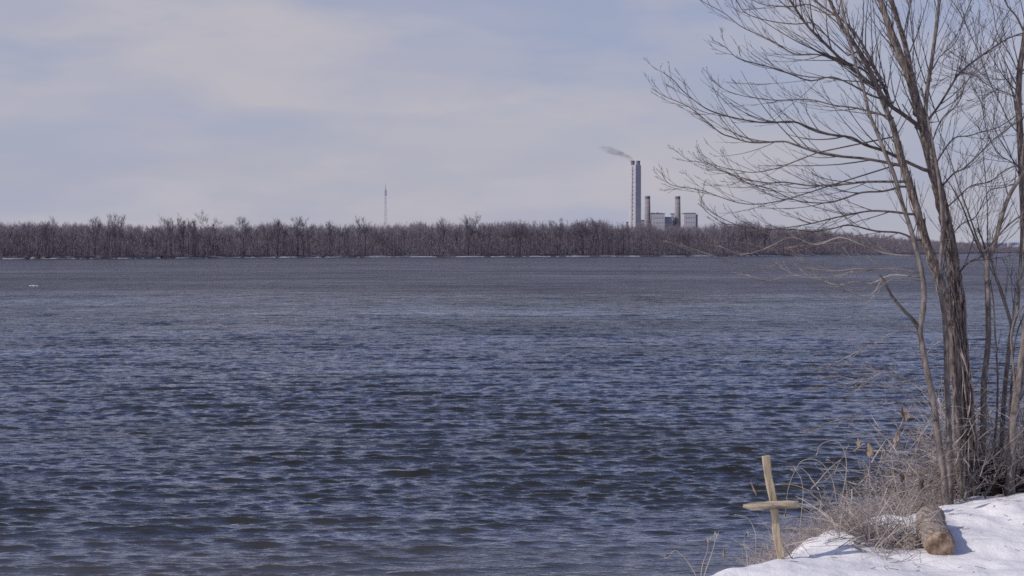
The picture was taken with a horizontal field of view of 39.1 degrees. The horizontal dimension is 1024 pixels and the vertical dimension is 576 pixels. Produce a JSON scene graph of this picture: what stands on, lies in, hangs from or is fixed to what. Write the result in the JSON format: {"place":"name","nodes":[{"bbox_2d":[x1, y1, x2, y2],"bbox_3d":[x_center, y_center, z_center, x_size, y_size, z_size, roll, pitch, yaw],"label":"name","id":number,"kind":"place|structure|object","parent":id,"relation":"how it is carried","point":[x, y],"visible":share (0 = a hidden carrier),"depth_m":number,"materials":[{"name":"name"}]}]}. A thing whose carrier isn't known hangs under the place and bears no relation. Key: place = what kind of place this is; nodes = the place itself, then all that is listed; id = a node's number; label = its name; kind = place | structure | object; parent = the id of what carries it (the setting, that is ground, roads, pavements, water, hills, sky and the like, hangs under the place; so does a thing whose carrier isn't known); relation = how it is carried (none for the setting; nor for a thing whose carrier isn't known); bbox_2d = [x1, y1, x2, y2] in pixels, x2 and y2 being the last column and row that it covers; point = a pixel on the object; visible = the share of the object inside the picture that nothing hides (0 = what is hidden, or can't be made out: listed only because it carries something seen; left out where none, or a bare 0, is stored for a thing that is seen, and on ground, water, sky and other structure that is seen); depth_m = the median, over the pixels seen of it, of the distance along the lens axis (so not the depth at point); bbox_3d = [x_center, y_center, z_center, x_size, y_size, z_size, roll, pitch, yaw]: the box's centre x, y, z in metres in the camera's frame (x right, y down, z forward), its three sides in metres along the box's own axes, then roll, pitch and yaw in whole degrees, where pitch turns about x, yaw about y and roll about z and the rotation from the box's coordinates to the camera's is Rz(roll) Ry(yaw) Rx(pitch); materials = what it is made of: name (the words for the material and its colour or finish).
{"place":"outdoors","nodes":[
{"label":"outdoors","id":0,"kind":"place"},
{"bbox_2d":[0,255,193,258],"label":"shore sand","id":1,"kind":"structure","parent":0,"point":[102,257],"depth_m":551.77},
{"bbox_2d":[1,254,883,258],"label":"shore ice","id":2,"kind":"structure","parent":0,"point":[382,256],"depth_m":656.74,"materials":[{"name":"ice"}]},
{"bbox_2d":[0,251,1022,258],"bbox_3d":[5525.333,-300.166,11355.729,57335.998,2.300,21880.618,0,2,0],"label":"shore land","id":3,"kind":"structure","parent":0,"point":[410,255],"depth_m":686.24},
{"bbox_2d":[3,228,11,255],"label":"bare tree","id":4,"kind":"object","parent":3,"relation":"on","point":[7,236],"visible":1,"depth_m":535.66,"materials":[{"name":"brown plant"}]},
{"bbox_2d":[9,225,18,256],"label":"bare tree","id":5,"kind":"object","parent":3,"relation":"on","point":[12,237],"visible":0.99,"depth_m":537.26,"materials":[{"name":"brown plant"}]},
{"bbox_2d":[11,228,22,256],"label":"bare tree","id":6,"kind":"object","parent":3,"relation":"on","point":[18,239],"visible":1,"depth_m":536.73,"materials":[{"name":"brown plant"}]},
{"bbox_2d":[25,224,35,256],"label":"bare tree","id":7,"kind":"object","parent":3,"relation":"on","point":[28,232],"visible":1,"depth_m":536.81,"materials":[{"name":"brown plant"}]},
{"bbox_2d":[24,222,43,254],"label":"bare tree","id":8,"kind":"object","parent":3,"relation":"on","point":[33,234],"visible":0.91,"depth_m":544.10,"materials":[{"name":"brown plant"}]},
{"bbox_2d":[31,222,47,255],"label":"bare tree","id":9,"kind":"object","parent":3,"relation":"on","point":[40,231],"visible":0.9,"depth_m":545.01,"materials":[{"name":"brown plant"}]},
{"bbox_2d":[39,225,50,256],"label":"bare tree","id":10,"kind":"object","parent":3,"relation":"on","point":[48,235],"visible":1,"depth_m":543.04,"materials":[{"name":"brown plant"}]},
{"bbox_2d":[41,215,55,253],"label":"bare tree","id":11,"kind":"object","parent":3,"relation":"on","point":[53,221],"visible":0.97,"depth_m":547.37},
{"bbox_2d":[43,222,54,256],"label":"bare tree","id":12,"kind":"object","parent":3,"relation":"on","point":[48,237],"visible":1,"depth_m":544.35,"materials":[{"name":"brown plant"}]},
{"bbox_2d":[63,228,74,255],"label":"bare tree","id":13,"kind":"object","parent":3,"relation":"on","point":[67,239],"visible":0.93,"depth_m":552.72,"materials":[{"name":"brown plant"}]},
{"bbox_2d":[69,223,77,255],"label":"bare tree","id":14,"kind":"object","parent":3,"relation":"on","point":[72,236],"visible":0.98,"depth_m":556.63,"materials":[{"name":"brown plant"}]},
{"bbox_2d":[88,216,102,252],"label":"bare tree","id":15,"kind":"object","parent":3,"relation":"on","point":[98,225],"visible":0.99,"depth_m":560.60,"materials":[{"name":"plant"}]},
{"bbox_2d":[94,225,104,255],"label":"bare tree","id":16,"kind":"object","parent":3,"relation":"on","point":[102,229],"visible":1,"depth_m":558.00,"materials":[{"name":"brown plant"}]},
{"bbox_2d":[105,213,127,255],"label":"bare tree","id":17,"kind":"object","parent":3,"relation":"on","point":[121,223],"visible":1,"depth_m":567.17,"materials":[{"name":"plant"}]},
{"bbox_2d":[109,228,123,255],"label":"bare tree","id":18,"kind":"object","parent":3,"relation":"on","point":[119,238],"visible":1,"depth_m":566.14,"materials":[{"name":"brown plant"}]},
{"bbox_2d":[126,226,138,255],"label":"bare tree","id":19,"kind":"object","parent":3,"relation":"on","point":[132,239],"visible":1,"depth_m":572.06,"materials":[{"name":"brown plant"}]},
{"bbox_2d":[159,231,172,255],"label":"bare tree","id":20,"kind":"object","parent":3,"relation":"on","point":[166,239],"visible":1,"depth_m":585.22,"materials":[{"name":"brown plant"}]},
{"bbox_2d":[158,214,176,255],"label":"bare tree","id":21,"kind":"object","parent":3,"relation":"on","point":[168,223],"visible":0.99,"depth_m":588.74,"materials":[{"name":"plant"}]},
{"bbox_2d":[173,215,188,255],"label":"bare tree","id":22,"kind":"object","parent":3,"relation":"on","point":[179,224],"visible":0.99,"depth_m":594.72,"materials":[{"name":"plant"}]},
{"bbox_2d":[179,224,198,255],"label":"bare tree","id":23,"kind":"object","parent":3,"relation":"on","point":[188,235],"visible":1,"depth_m":592.09,"materials":[{"name":"brown plant"}]},
{"bbox_2d":[186,219,196,255],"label":"bare tree","id":24,"kind":"object","parent":3,"relation":"on","point":[194,221],"visible":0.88,"depth_m":599.29,"materials":[{"name":"plant"}]},
{"bbox_2d":[200,228,212,255],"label":"bare tree","id":25,"kind":"object","parent":3,"relation":"on","point":[205,237],"visible":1,"depth_m":600.50,"materials":[{"name":"brown plant"}]},
{"bbox_2d":[197,211,223,255],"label":"bare tree","id":26,"kind":"object","parent":3,"relation":"on","point":[203,220],"visible":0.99,"depth_m":605.82,"materials":[{"name":"plant"}]},
{"bbox_2d":[235,216,249,255],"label":"bare tree","id":27,"kind":"object","parent":3,"relation":"on","point":[242,224],"visible":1,"depth_m":620.01,"materials":[{"name":"plant"}]},
{"bbox_2d":[240,224,251,255],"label":"bare tree","id":28,"kind":"object","parent":3,"relation":"on","point":[246,237],"visible":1,"depth_m":619.30,"materials":[{"name":"brown plant"}]},
{"bbox_2d":[272,217,282,254],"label":"bare tree","id":29,"kind":"object","parent":3,"relation":"on","point":[278,224],"visible":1,"depth_m":631.72,"materials":[{"name":"plant"}]},
{"bbox_2d":[276,226,287,254],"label":"bare tree","id":30,"kind":"object","parent":3,"relation":"on","point":[281,233],"visible":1,"depth_m":632.64,"materials":[{"name":"brown plant"}]},
{"bbox_2d":[285,216,306,254],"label":"bare tree","id":31,"kind":"object","parent":3,"relation":"on","point":[296,223],"visible":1,"depth_m":638.25,"materials":[{"name":"plant"}]},
{"bbox_2d":[298,226,310,254],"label":"bare tree","id":32,"kind":"object","parent":3,"relation":"on","point":[303,237],"visible":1,"depth_m":639.36,"materials":[{"name":"brown plant"}]},
{"bbox_2d":[303,226,313,255],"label":"bare tree","id":33,"kind":"object","parent":3,"relation":"on","point":[308,237],"visible":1,"depth_m":637.95,"materials":[{"name":"brown plant"}]},
{"bbox_2d":[325,220,334,253],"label":"bare tree","id":34,"kind":"object","parent":3,"relation":"on","point":[329,228],"visible":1,"depth_m":650.10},
{"bbox_2d":[340,226,349,254],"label":"bare tree","id":35,"kind":"object","parent":3,"relation":"on","point":[342,231],"visible":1,"depth_m":652.23,"materials":[{"name":"brown plant"}]},
{"bbox_2d":[355,217,371,241],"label":"bare tree","id":36,"kind":"object","parent":3,"relation":"on","point":[365,229],"visible":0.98,"depth_m":662.31,"materials":[{"name":"plant"}]},
{"bbox_2d":[362,227,372,255],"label":"bare tree","id":37,"kind":"object","parent":3,"relation":"on","point":[366,234],"visible":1,"depth_m":656.86,"materials":[{"name":"brown plant"}]},
{"bbox_2d":[373,226,382,255],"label":"bare tree","id":38,"kind":"object","parent":3,"relation":"on","point":[381,233],"visible":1,"depth_m":660.93,"materials":[{"name":"brown plant"}]},
{"bbox_2d":[384,182,386,224],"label":"radio mast","id":39,"kind":"object","parent":3,"relation":"on","point":[385,194],"visible":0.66,"depth_m":2396.02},
{"bbox_2d":[434,217,449,254],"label":"bare tree","id":40,"kind":"object","parent":3,"relation":"on","point":[441,225],"visible":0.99,"depth_m":682.39,"materials":[{"name":"plant"}]},
{"bbox_2d":[452,225,464,254],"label":"bare tree","id":41,"kind":"object","parent":3,"relation":"on","point":[458,229],"visible":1,"depth_m":681.57,"materials":[{"name":"brown plant"}]},
{"bbox_2d":[460,211,479,254],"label":"bare tree","id":42,"kind":"object","parent":3,"relation":"on","point":[469,226],"visible":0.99,"depth_m":687.15,"materials":[{"name":"plant"}]},
{"bbox_2d":[465,223,485,254],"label":"bare tree","id":43,"kind":"object","parent":3,"relation":"on","point":[474,237],"visible":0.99,"depth_m":688.03,"materials":[{"name":"brown plant"}]},
{"bbox_2d":[476,223,486,254],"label":"bare tree","id":44,"kind":"object","parent":3,"relation":"on","point":[484,229],"visible":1,"depth_m":692.58,"materials":[{"name":"brown plant"}]},
{"bbox_2d":[481,223,490,254],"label":"bare tree","id":45,"kind":"object","parent":3,"relation":"on","point":[489,233],"visible":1,"depth_m":692.64,"materials":[{"name":"brown plant"}]},
{"bbox_2d":[500,226,512,254],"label":"bare tree","id":46,"kind":"object","parent":3,"relation":"on","point":[506,237],"visible":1,"depth_m":692.65,"materials":[{"name":"brown plant"}]},
{"bbox_2d":[0,218,1019,255],"bbox_3d":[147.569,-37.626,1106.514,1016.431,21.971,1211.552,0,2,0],"label":"distant wood","id":47,"kind":"object","parent":3,"relation":"on","point":[354,244],"visible":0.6,"depth_m":697.88,"materials":[{"name":"plant"}]},
{"bbox_2d":[505,224,515,254],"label":"bare tree","id":48,"kind":"object","parent":3,"relation":"on","point":[511,235],"visible":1,"depth_m":696.41,"materials":[{"name":"brown plant"}]},
{"bbox_2d":[513,220,526,254],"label":"bare tree","id":49,"kind":"object","parent":3,"relation":"on","point":[521,228],"visible":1,"depth_m":700.25,"materials":[{"name":"plant"}]},
{"bbox_2d":[523,221,534,254],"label":"bare tree","id":50,"kind":"object","parent":3,"relation":"on","point":[532,232],"visible":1,"depth_m":702.47,"materials":[{"name":"brown plant"}]},
{"bbox_2d":[535,225,544,254],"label":"bare tree","id":51,"kind":"object","parent":3,"relation":"on","point":[538,238],"visible":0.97,"depth_m":709.20,"materials":[{"name":"brown plant"}]},
{"bbox_2d":[548,217,564,254],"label":"bare tree","id":52,"kind":"object","parent":3,"relation":"on","point":[558,228],"visible":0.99,"depth_m":710.96,"materials":[{"name":"plant"}]},
{"bbox_2d":[562,226,571,254],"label":"bare tree","id":53,"kind":"object","parent":3,"relation":"on","point":[567,236],"visible":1,"depth_m":708.70,"materials":[{"name":"brown plant"}]},
{"bbox_2d":[559,225,574,254],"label":"bare tree","id":54,"kind":"object","parent":3,"relation":"on","point":[568,237],"visible":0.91,"depth_m":715.74,"materials":[{"name":"brown plant"}]},
{"bbox_2d":[575,219,587,254],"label":"bare tree","id":55,"kind":"object","parent":3,"relation":"on","point":[583,224],"visible":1,"depth_m":717.33,"materials":[{"name":"plant"}]},
{"bbox_2d":[587,219,603,252],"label":"bare tree","id":56,"kind":"object","parent":3,"relation":"on","point":[594,224],"visible":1,"depth_m":722.22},
{"bbox_2d":[606,221,623,254],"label":"bare tree","id":57,"kind":"object","parent":3,"relation":"on","point":[613,231],"visible":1,"depth_m":722.04,"materials":[{"name":"brown plant"}]},
{"bbox_2d":[628,229,639,254],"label":"bare tree","id":58,"kind":"object","parent":3,"relation":"on","point":[633,239],"visible":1,"depth_m":726.74,"materials":[{"name":"brown plant"}]},
{"bbox_2d":[629,161,640,246],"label":"tall chimney","id":59,"kind":"object","parent":3,"relation":"on","point":[635,199],"visible":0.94,"depth_m":2888.37,"materials":[{"name":"concrete"}]},
{"bbox_2d":[644,196,650,227],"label":"short chimney","id":60,"kind":"object","parent":3,"relation":"on","point":[647,218],"visible":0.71,"depth_m":2846.97,"materials":[{"name":"concrete"}]},
{"bbox_2d":[643,227,654,254],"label":"bare tree","id":61,"kind":"object","parent":3,"relation":"on","point":[649,236],"visible":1,"depth_m":737.35,"materials":[{"name":"brown plant"}]},
{"bbox_2d":[674,196,680,227],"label":"short chimney","id":62,"kind":"object","parent":3,"relation":"on","point":[677,213],"visible":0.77,"depth_m":2877.10,"materials":[{"name":"concrete"}]},
{"bbox_2d":[731,221,743,251],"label":"bare tree","id":63,"kind":"object","parent":3,"relation":"on","point":[738,235],"visible":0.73,"depth_m":781.67,"materials":[{"name":"brown plant"}]},
{"bbox_2d":[735,219,747,253],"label":"bare tree","id":64,"kind":"object","parent":3,"relation":"on","point":[740,223],"visible":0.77,"depth_m":786.06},
{"bbox_2d":[882,241,1019,247],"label":"hazy wood","id":65,"kind":"object","parent":3,"relation":"on","point":[1011,244],"visible":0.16,"depth_m":2064.72,"materials":[{"name":"plant"}]},
{"bbox_2d":[0,253,1023,575],"bbox_3d":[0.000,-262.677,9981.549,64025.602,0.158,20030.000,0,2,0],"label":"lake water","id":66,"kind":"structure","parent":0,"point":[434,417],"depth_m":32.20,"materials":[{"name":"liquid"}]},
{"bbox_2d":[0,0,1023,246],"label":"sky","id":67,"kind":"structure","parent":0,"point":[256,111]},
{"bbox_2d":[650,213,664,231],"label":"boiler house","id":68,"kind":"structure","parent":0,"point":[658,218],"depth_m":2847.40,"materials":[{"name":"metal"}]},
{"bbox_2d":[665,217,673,228],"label":"turbine hall","id":69,"kind":"structure","parent":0,"point":[669,220],"depth_m":2867.44,"materials":[{"name":"metal"}]},
{"bbox_2d":[681,213,695,228],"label":"boiler house","id":70,"kind":"structure","parent":0,"point":[688,219],"depth_m":2835.52,"materials":[{"name":"metal"}]},
{"bbox_2d":[711,493,1023,575],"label":"snow bank","id":71,"kind":"structure","parent":0,"point":[992,537],"depth_m":12.35,"materials":[{"name":"snow"}]},
{"bbox_2d":[664,550,695,575],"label":"weed stalk","id":72,"kind":"object","parent":71,"relation":"on","point":[666,556],"visible":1,"depth_m":11.56,"materials":[{"name":"plant"}]},
{"bbox_2d":[701,536,710,574],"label":"weed stalk","id":73,"kind":"object","parent":71,"relation":"on","point":[709,540],"visible":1,"depth_m":11.56,"materials":[{"name":"plant"}]},
{"bbox_2d":[704,531,718,575],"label":"weed stalk","id":74,"kind":"object","parent":71,"relation":"on","point":[715,535],"visible":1,"depth_m":11.56,"materials":[{"name":"plant"}]},
{"bbox_2d":[727,514,755,563],"bbox_3d":[1.968,2.209,12.364,0.260,0.548,0.008,0,2,0],"label":"weed stalk","id":75,"kind":"object","parent":71,"relation":"on","point":[754,531],"visible":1,"depth_m":12.36,"materials":[{"name":"plant"}]},
{"bbox_2d":[743,455,798,558],"bbox_3d":[2.172,1.952,12.116,0.473,1.084,0.142,0,2,0],"label":"wooden cross","id":76,"kind":"object","parent":71,"relation":"on","point":[773,504],"visible":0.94,"depth_m":12.10,"materials":[{"name":"brown wood"}]},
{"bbox_2d":[789,466,802,540],"bbox_3d":[2.518,1.955,12.757,0.126,0.773,0.008,0,2,0],"label":"weed stalk","id":77,"kind":"object","parent":71,"relation":"on","point":[802,499],"visible":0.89,"depth_m":12.75,"materials":[{"name":"plant"}]},
{"bbox_2d":[660,0,949,505],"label":"sapling","id":78,"kind":"object","parent":71,"relation":"on","point":[945,498],"visible":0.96,"depth_m":14.30,"materials":[{"name":"brown plant"}]},
{"bbox_2d":[901,400,911,421],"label":"dead leaf","id":79,"kind":"object","parent":78,"relation":"hanging from","point":[905,414],"visible":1,"depth_m":13.64,"materials":[{"name":"plant"}]},
{"bbox_2d":[774,484,838,529],"bbox_3d":[2.603,1.971,12.857,0.632,0.448,0.008,0,2,0],"label":"weed stalk","id":80,"kind":"object","parent":71,"relation":"on","point":[817,499],"visible":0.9,"depth_m":12.85,"materials":[{"name":"plant"}]},
{"bbox_2d":[783,459,838,517],"bbox_3d":[2.715,1.876,13.055,0.514,0.657,0.008,0,2,0],"label":"weed stalk","id":81,"kind":"object","parent":71,"relation":"on","point":[831,478],"visible":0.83,"depth_m":13.05,"materials":[{"name":"plant"}]},
{"bbox_2d":[814,440,846,517],"bbox_3d":[2.907,1.822,13.154,0.302,0.863,0.008,0,2,0],"label":"weed stalk","id":82,"kind":"object","parent":71,"relation":"on","point":[816,452],"visible":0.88,"depth_m":13.14,"materials":[{"name":"plant"}]},
{"bbox_2d":[643,0,1023,499],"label":"bare tree","id":83,"kind":"object","parent":71,"relation":"on","point":[962,392],"visible":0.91,"depth_m":14.72,"materials":[{"name":"brown plant"}]},
{"bbox_2d":[825,458,849,516],"bbox_3d":[3.022,1.924,13.356,0.244,0.697,0.008,0,2,0],"label":"weed stalk","id":84,"kind":"object","parent":71,"relation":"on","point":[828,460],"visible":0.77,"depth_m":13.35,"materials":[{"name":"plant"}]},
{"bbox_2d":[728,339,1023,566],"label":"dry brush","id":85,"kind":"object","parent":71,"relation":"on","point":[869,530],"visible":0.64,"depth_m":14.47,"materials":[{"name":"plant"}]},
{"bbox_2d":[865,437,881,457],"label":"dead leaf","id":86,"kind":"object","parent":85,"relation":"hanging from","point":[869,451],"visible":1,"depth_m":13.64,"materials":[{"name":"plant"}]},
{"bbox_2d":[893,424,912,447],"bbox_3d":[3.708,1.403,13.645,0.195,0.225,0.043,0,2,-13],"label":"dead leaf","id":87,"kind":"object","parent":85,"relation":"hanging from","point":[896,439],"visible":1,"depth_m":13.63,"materials":[{"name":"plant"}]},
{"bbox_2d":[900,467,913,482],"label":"dead leaf","id":88,"kind":"object","parent":85,"relation":"hanging from","point":[902,477],"visible":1,"depth_m":13.66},
{"bbox_2d":[918,472,936,491],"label":"dead leaf","id":89,"kind":"object","parent":85,"relation":"hanging from","point":[920,485],"visible":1,"depth_m":13.66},
{"bbox_2d":[872,431,903,510],"bbox_3d":[3.665,1.837,14.054,0.335,0.886,0.008,0,2,0],"label":"weed stalk","id":90,"kind":"object","parent":71,"relation":"on","point":[892,465],"visible":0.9,"depth_m":14.05,"materials":[{"name":"plant"}]},
{"bbox_2d":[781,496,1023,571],"bbox_3d":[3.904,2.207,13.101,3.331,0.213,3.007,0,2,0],"label":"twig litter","id":91,"kind":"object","parent":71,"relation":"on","point":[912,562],"visible":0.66,"depth_m":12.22,"materials":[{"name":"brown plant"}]},
{"bbox_2d":[891,535,921,549],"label":"clump","id":92,"kind":"object","parent":71,"relation":"on","point":[907,545],"visible":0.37,"depth_m":12.60,"materials":[{"name":"brown plant"}]},
{"bbox_2d":[915,506,954,554],"bbox_3d":[3.748,2.166,12.808,0.298,0.300,0.989,0,2,12],"label":"log","id":93,"kind":"object","parent":71,"relation":"on","point":[939,543],"visible":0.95,"depth_m":12.44,"materials":[{"name":"wood"}]},
{"bbox_2d":[915,84,961,504],"bbox_3d":[4.271,0.266,14.470,0.469,4.666,0.326,0,2,18],"label":"sapling","id":94,"kind":"object","parent":71,"relation":"on","point":[948,433],"visible":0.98,"depth_m":14.44,"materials":[{"name":"brown plant"}]},
{"bbox_2d":[939,458,1005,498],"bbox_3d":[4.884,2.050,15.043,0.758,0.535,0.567,0,2,0],"label":"root mound","id":95,"kind":"object","parent":71,"relation":"on","point":[995,490],"visible":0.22,"depth_m":14.84,"materials":[{"name":"soil"}]},
{"bbox_2d":[927,0,1023,436],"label":"bare tree","id":96,"kind":"object","parent":71,"relation":"on","point":[1017,92],"visible":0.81,"depth_m":15.53,"materials":[{"name":"brown plant"}]},
{"bbox_2d":[933,111,1023,463],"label":"sapling","id":97,"kind":"object","parent":71,"relation":"on","point":[1001,214],"visible":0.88,"depth_m":14.90,"materials":[{"name":"brown plant"}]},
{"bbox_2d":[963,432,1022,500],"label":"dead branch","id":98,"kind":"object","parent":71,"relation":"on","point":[980,468],"visible":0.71,"depth_m":14.50,"materials":[{"name":"wood"}]},
{"bbox_2d":[981,276,1013,472],"bbox_3d":[5.048,1.137,15.001,0.358,2.546,0.250,0,2,0],"label":"sapling","id":99,"kind":"object","parent":71,"relation":"on","point":[997,399],"visible":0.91,"depth_m":14.93,"materials":[{"name":"brown plant"}]},
{"bbox_2d":[973,133,1023,465],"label":"sapling","id":100,"kind":"object","parent":71,"relation":"on","point":[1008,353],"visible":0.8,"depth_m":15.00,"materials":[{"name":"brown plant"}]},
{"bbox_2d":[976,455,1023,497],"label":"dead branch","id":101,"kind":"object","parent":71,"relation":"on","point":[995,479],"visible":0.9,"depth_m":14.60,"materials":[{"name":"wood"}]},
{"bbox_2d":[1004,305,1023,495],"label":"sapling","id":102,"kind":"object","parent":71,"relation":"on","point":[1018,383],"visible":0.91,"depth_m":14.71,"materials":[{"name":"brown plant"}]},
{"bbox_2d":[1005,314,1023,419],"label":"sapling","id":103,"kind":"object","parent":71,"relation":"on","point":[1011,382],"visible":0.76,"depth_m":14.92,"materials":[{"name":"brown plant"}]},
{"bbox_2d":[1015,469,1023,492],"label":"root mound","id":104,"kind":"object","parent":71,"relation":"on","point":[1019,488],"visible":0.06,"depth_m":14.96,"materials":[{"name":"soil"}]},
{"bbox_2d":[1015,391,1023,484],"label":"sapling","id":105,"kind":"object","parent":71,"relation":"on","point":[1019,469],"visible":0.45,"depth_m":14.94,"materials":[{"name":"brown plant"}]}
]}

